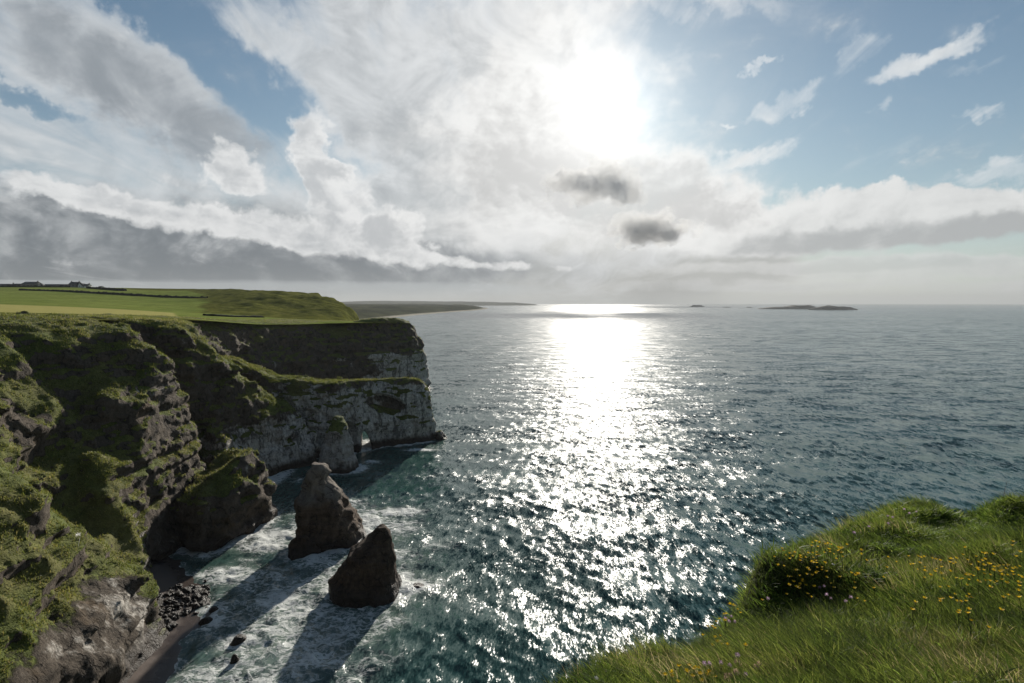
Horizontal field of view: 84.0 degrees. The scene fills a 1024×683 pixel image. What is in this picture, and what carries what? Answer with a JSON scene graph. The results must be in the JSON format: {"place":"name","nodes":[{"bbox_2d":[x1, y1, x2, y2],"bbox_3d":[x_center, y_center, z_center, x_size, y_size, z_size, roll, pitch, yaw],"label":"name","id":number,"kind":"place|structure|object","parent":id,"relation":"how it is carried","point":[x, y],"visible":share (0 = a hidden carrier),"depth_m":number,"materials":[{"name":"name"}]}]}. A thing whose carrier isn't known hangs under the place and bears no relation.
{"place":"outdoors","nodes":[
{"label":"outdoors","id":0,"kind":"place"},
{"bbox_2d":[0,311,205,682],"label":"grassy cliff","id":1,"kind":"structure","parent":0,"point":[110,629],"depth_m":88.20,"materials":[{"name":"green plant"}]},
{"bbox_2d":[127,556,210,682],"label":"beach","id":2,"kind":"structure","parent":0,"point":[157,665],"depth_m":77.83,"materials":[{"name":"brown sand"}]},
{"bbox_2d":[157,599,165,605],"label":"boulder","id":3,"kind":"object","parent":2,"relation":"on","point":[160,602],"visible":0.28,"depth_m":84.37,"materials":[{"name":"grey stone"}]},
{"bbox_2d":[164,617,171,623],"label":"boulder","id":4,"kind":"object","parent":2,"relation":"on","point":[167,619],"visible":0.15,"depth_m":79.56,"materials":[{"name":"grey stone"}]},
{"bbox_2d":[165,607,171,613],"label":"boulder","id":5,"kind":"object","parent":2,"relation":"on","point":[168,610],"visible":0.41,"depth_m":82.37,"materials":[{"name":"grey stone"}]},
{"bbox_2d":[163,590,174,596],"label":"boulder","id":6,"kind":"object","parent":2,"relation":"on","point":[167,593],"visible":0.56,"depth_m":87.06,"materials":[{"name":"grey stone"}]},
{"bbox_2d":[163,597,174,602],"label":"boulder","id":7,"kind":"object","parent":2,"relation":"on","point":[168,599],"visible":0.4,"depth_m":84.96,"materials":[{"name":"grey stone"}]},
{"bbox_2d":[166,620,178,630],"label":"boulder","id":8,"kind":"object","parent":2,"relation":"on","point":[170,624],"visible":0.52,"depth_m":78.50,"materials":[{"name":"grey stone"}]},
{"bbox_2d":[168,600,177,604],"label":"boulder","id":9,"kind":"object","parent":2,"relation":"on","point":[171,602],"visible":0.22,"depth_m":84.50,"materials":[{"name":"grey stone"}]},
{"bbox_2d":[168,613,179,620],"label":"boulder","id":10,"kind":"object","parent":2,"relation":"on","point":[174,616],"visible":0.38,"depth_m":80.51,"materials":[{"name":"grey stone"}]},
{"bbox_2d":[172,583,182,589],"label":"boulder","id":11,"kind":"object","parent":2,"relation":"on","point":[176,586],"visible":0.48,"depth_m":89.73,"materials":[{"name":"grey stone"}]},
{"bbox_2d":[173,602,183,607],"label":"boulder","id":12,"kind":"object","parent":2,"relation":"on","point":[176,605],"visible":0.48,"depth_m":83.87,"materials":[{"name":"grey stone"}]},
{"bbox_2d":[175,591,184,597],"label":"boulder","id":13,"kind":"object","parent":2,"relation":"on","point":[179,594],"visible":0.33,"depth_m":86.68,"materials":[{"name":"grey stone"}]},
{"bbox_2d":[180,607,192,615],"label":"boulder","id":14,"kind":"object","parent":2,"relation":"on","point":[186,611],"visible":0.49,"depth_m":82.48,"materials":[{"name":"grey stone"}]},
{"bbox_2d":[182,596,191,603],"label":"boulder","id":15,"kind":"object","parent":2,"relation":"on","point":[188,599],"visible":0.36,"depth_m":85.42,"materials":[{"name":"grey stone"}]},
{"bbox_2d":[182,586,193,592],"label":"boulder","id":16,"kind":"object","parent":2,"relation":"on","point":[187,589],"visible":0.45,"depth_m":88.48,"materials":[{"name":"grey stone"}]},
{"bbox_2d":[191,593,200,599],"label":"boulder","id":17,"kind":"object","parent":2,"relation":"on","point":[196,596],"visible":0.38,"depth_m":86.49,"materials":[{"name":"grey stone"}]},
{"bbox_2d":[193,601,199,608],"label":"boulder","id":18,"kind":"object","parent":2,"relation":"on","point":[195,605],"visible":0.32,"depth_m":83.92,"materials":[{"name":"grey stone"}]},
{"bbox_2d":[194,585,202,591],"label":"boulder","id":19,"kind":"object","parent":2,"relation":"on","point":[199,588],"visible":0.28,"depth_m":89.36,"materials":[{"name":"grey stone"}]},
{"bbox_2d":[197,595,207,601],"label":"boulder","id":20,"kind":"object","parent":2,"relation":"on","point":[201,598],"visible":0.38,"depth_m":86.26,"materials":[{"name":"grey stone"}]},
{"bbox_2d":[198,590,209,595],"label":"boulder","id":21,"kind":"object","parent":2,"relation":"on","point":[204,592],"visible":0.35,"depth_m":87.72,"materials":[{"name":"grey stone"}]},
{"bbox_2d":[198,600,210,606],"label":"boulder","id":22,"kind":"object","parent":2,"relation":"on","point":[207,602],"visible":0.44,"depth_m":84.93,"materials":[{"name":"grey stone"}]},
{"bbox_2d":[62,315,318,552],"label":"cliff","id":23,"kind":"structure","parent":0,"point":[201,526],"depth_m":137.32,"materials":[{"name":"grey stone"}]},
{"bbox_2d":[32,313,314,510],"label":"slope grass","id":24,"kind":"structure","parent":23,"relation":"on","point":[130,317],"depth_m":139.35,"materials":[{"name":"green plant"}]},
{"bbox_2d":[0,287,388,323],"bbox_3d":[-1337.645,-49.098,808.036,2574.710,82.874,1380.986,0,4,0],"label":"fields","id":25,"kind":"structure","parent":0,"point":[273,304],"depth_m":424.70,"materials":[{"name":"green plant"}]},
{"bbox_2d":[21,281,41,285],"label":"barn","id":26,"kind":"structure","parent":25,"relation":"on","point":[31,283],"depth_m":722.85,"materials":[{"name":"grey stone"}]},
{"bbox_2d":[0,285,69,286],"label":"hedge","id":27,"kind":"object","parent":25,"relation":"on","point":[33,286],"visible":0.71,"depth_m":710.68,"materials":[{"name":"green plant"}]},
{"bbox_2d":[45,284,68,285],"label":"farm shed","id":28,"kind":"structure","parent":25,"relation":"on","point":[56,284],"depth_m":725.69,"materials":[{"name":"grey stone"}]},
{"bbox_2d":[69,281,80,286],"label":"farmhouse","id":29,"kind":"object","parent":25,"relation":"on","point":[73,284],"visible":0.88,"depth_m":720.94,"materials":[{"name":"grey stone"}]},
{"bbox_2d":[86,286,126,290],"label":"hedge","id":30,"kind":"object","parent":25,"relation":"on","point":[106,288],"visible":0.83,"depth_m":653.41,"materials":[{"name":"green plant"}]},
{"bbox_2d":[18,289,207,297],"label":"hedge","id":31,"kind":"object","parent":25,"relation":"on","point":[132,294],"visible":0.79,"depth_m":558.12,"materials":[{"name":"green plant"}]},
{"bbox_2d":[203,314,263,317],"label":"hedge","id":32,"kind":"object","parent":25,"relation":"on","point":[221,315],"visible":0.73,"depth_m":310.20,"materials":[{"name":"green plant"}]},
{"bbox_2d":[100,313,430,388],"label":"headland","id":33,"kind":"structure","parent":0,"point":[324,360],"depth_m":266.24,"materials":[{"name":"grey stone"}]},
{"bbox_2d":[105,313,423,368],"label":"slope grass","id":34,"kind":"structure","parent":33,"relation":"on","point":[279,321],"depth_m":266.18,"materials":[{"name":"green plant"}]},
{"bbox_2d":[223,355,439,434],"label":"slope grass","id":35,"kind":"structure","parent":0,"point":[306,379],"depth_m":172.31,"materials":[{"name":"green plant"}]},
{"bbox_2d":[230,358,446,457],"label":"arch headland","id":36,"kind":"structure","parent":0,"point":[380,428],"depth_m":175.17,"materials":[{"name":"grey stone"}]},
{"bbox_2d":[345,304,487,318],"bbox_3d":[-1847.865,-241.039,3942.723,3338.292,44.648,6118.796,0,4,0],"label":"distant coast","id":37,"kind":"structure","parent":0,"point":[364,311],"depth_m":2554.25},
{"bbox_2d":[342,301,535,305],"bbox_3d":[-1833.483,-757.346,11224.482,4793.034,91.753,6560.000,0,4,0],"label":"distant point","id":38,"kind":"structure","parent":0,"point":[449,303],"depth_m":9575.53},
{"bbox_2d":[0,0,1023,303],"label":"sky","id":39,"kind":"structure","parent":0,"point":[517,151],"materials":[{"name":"blue"}]},
{"bbox_2d":[166,304,1023,682],"bbox_3d":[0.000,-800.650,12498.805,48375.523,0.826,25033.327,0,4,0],"label":"sea","id":40,"kind":"structure","parent":0,"point":[580,474],"depth_m":148.56,"materials":[{"name":"liquid"}]},
{"bbox_2d":[198,617,212,625],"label":"sea rock","id":41,"kind":"object","parent":40,"relation":"in","point":[205,620],"visible":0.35,"depth_m":79.94,"materials":[{"name":"black stone"}]},
{"bbox_2d":[208,606,218,612],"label":"sea rock","id":42,"kind":"object","parent":40,"relation":"in","point":[212,609],"visible":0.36,"depth_m":83.27,"materials":[{"name":"black stone"}]},
{"bbox_2d":[230,654,238,663],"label":"sea rock","id":43,"kind":"object","parent":40,"relation":"in","point":[234,658],"visible":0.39,"depth_m":71.25,"materials":[{"name":"brown stone"}]},
{"bbox_2d":[229,634,245,645],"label":"sea rock","id":44,"kind":"object","parent":40,"relation":"in","point":[238,639],"visible":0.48,"depth_m":75.16,"materials":[{"name":"brown stone"}]},
{"bbox_2d":[288,535,320,559],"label":"sea rock","id":45,"kind":"object","parent":40,"relation":"in","point":[301,546],"visible":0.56,"depth_m":101.28,"materials":[{"name":"grey stone"}]},
{"bbox_2d":[294,462,366,551],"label":"sea stack","id":46,"kind":"object","parent":40,"relation":"in","point":[327,516],"visible":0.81,"depth_m":105.01,"materials":[{"name":"grey stone"}]},
{"bbox_2d":[318,416,358,473],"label":"sea stack","id":47,"kind":"object","parent":40,"relation":"in","point":[337,455],"visible":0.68,"depth_m":151.35,"materials":[{"name":"grey stone"}]},
{"bbox_2d":[328,524,401,608],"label":"sea stack","id":48,"kind":"object","parent":40,"relation":"in","point":[366,574],"visible":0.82,"depth_m":85.80,"materials":[{"name":"stone"}]},
{"bbox_2d":[413,582,423,587],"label":"sea rock","id":49,"kind":"object","parent":40,"relation":"in","point":[418,585],"visible":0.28,"depth_m":90.43,"materials":[{"name":"grey stone"}]},
{"bbox_2d":[758,305,815,308],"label":"island","id":50,"kind":"structure","parent":0,"point":[798,307],"depth_m":4223.11,"materials":[{"name":"grey stone"}]},
{"bbox_2d":[808,305,857,309],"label":"island","id":51,"kind":"structure","parent":0,"point":[828,307],"depth_m":3680.28,"materials":[{"name":"grey stone"}]},
{"bbox_2d":[674,503,1020,681],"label":"cliff edge","id":52,"kind":"object","parent":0,"point":[769,575],"visible":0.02,"depth_m":5.19,"materials":[{"name":"plant"}]},
{"bbox_2d":[534,487,1023,682],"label":"long grass","id":53,"kind":"structure","parent":52,"relation":"on","point":[858,673],"depth_m":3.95,"materials":[{"name":"green plant"}]}
]}

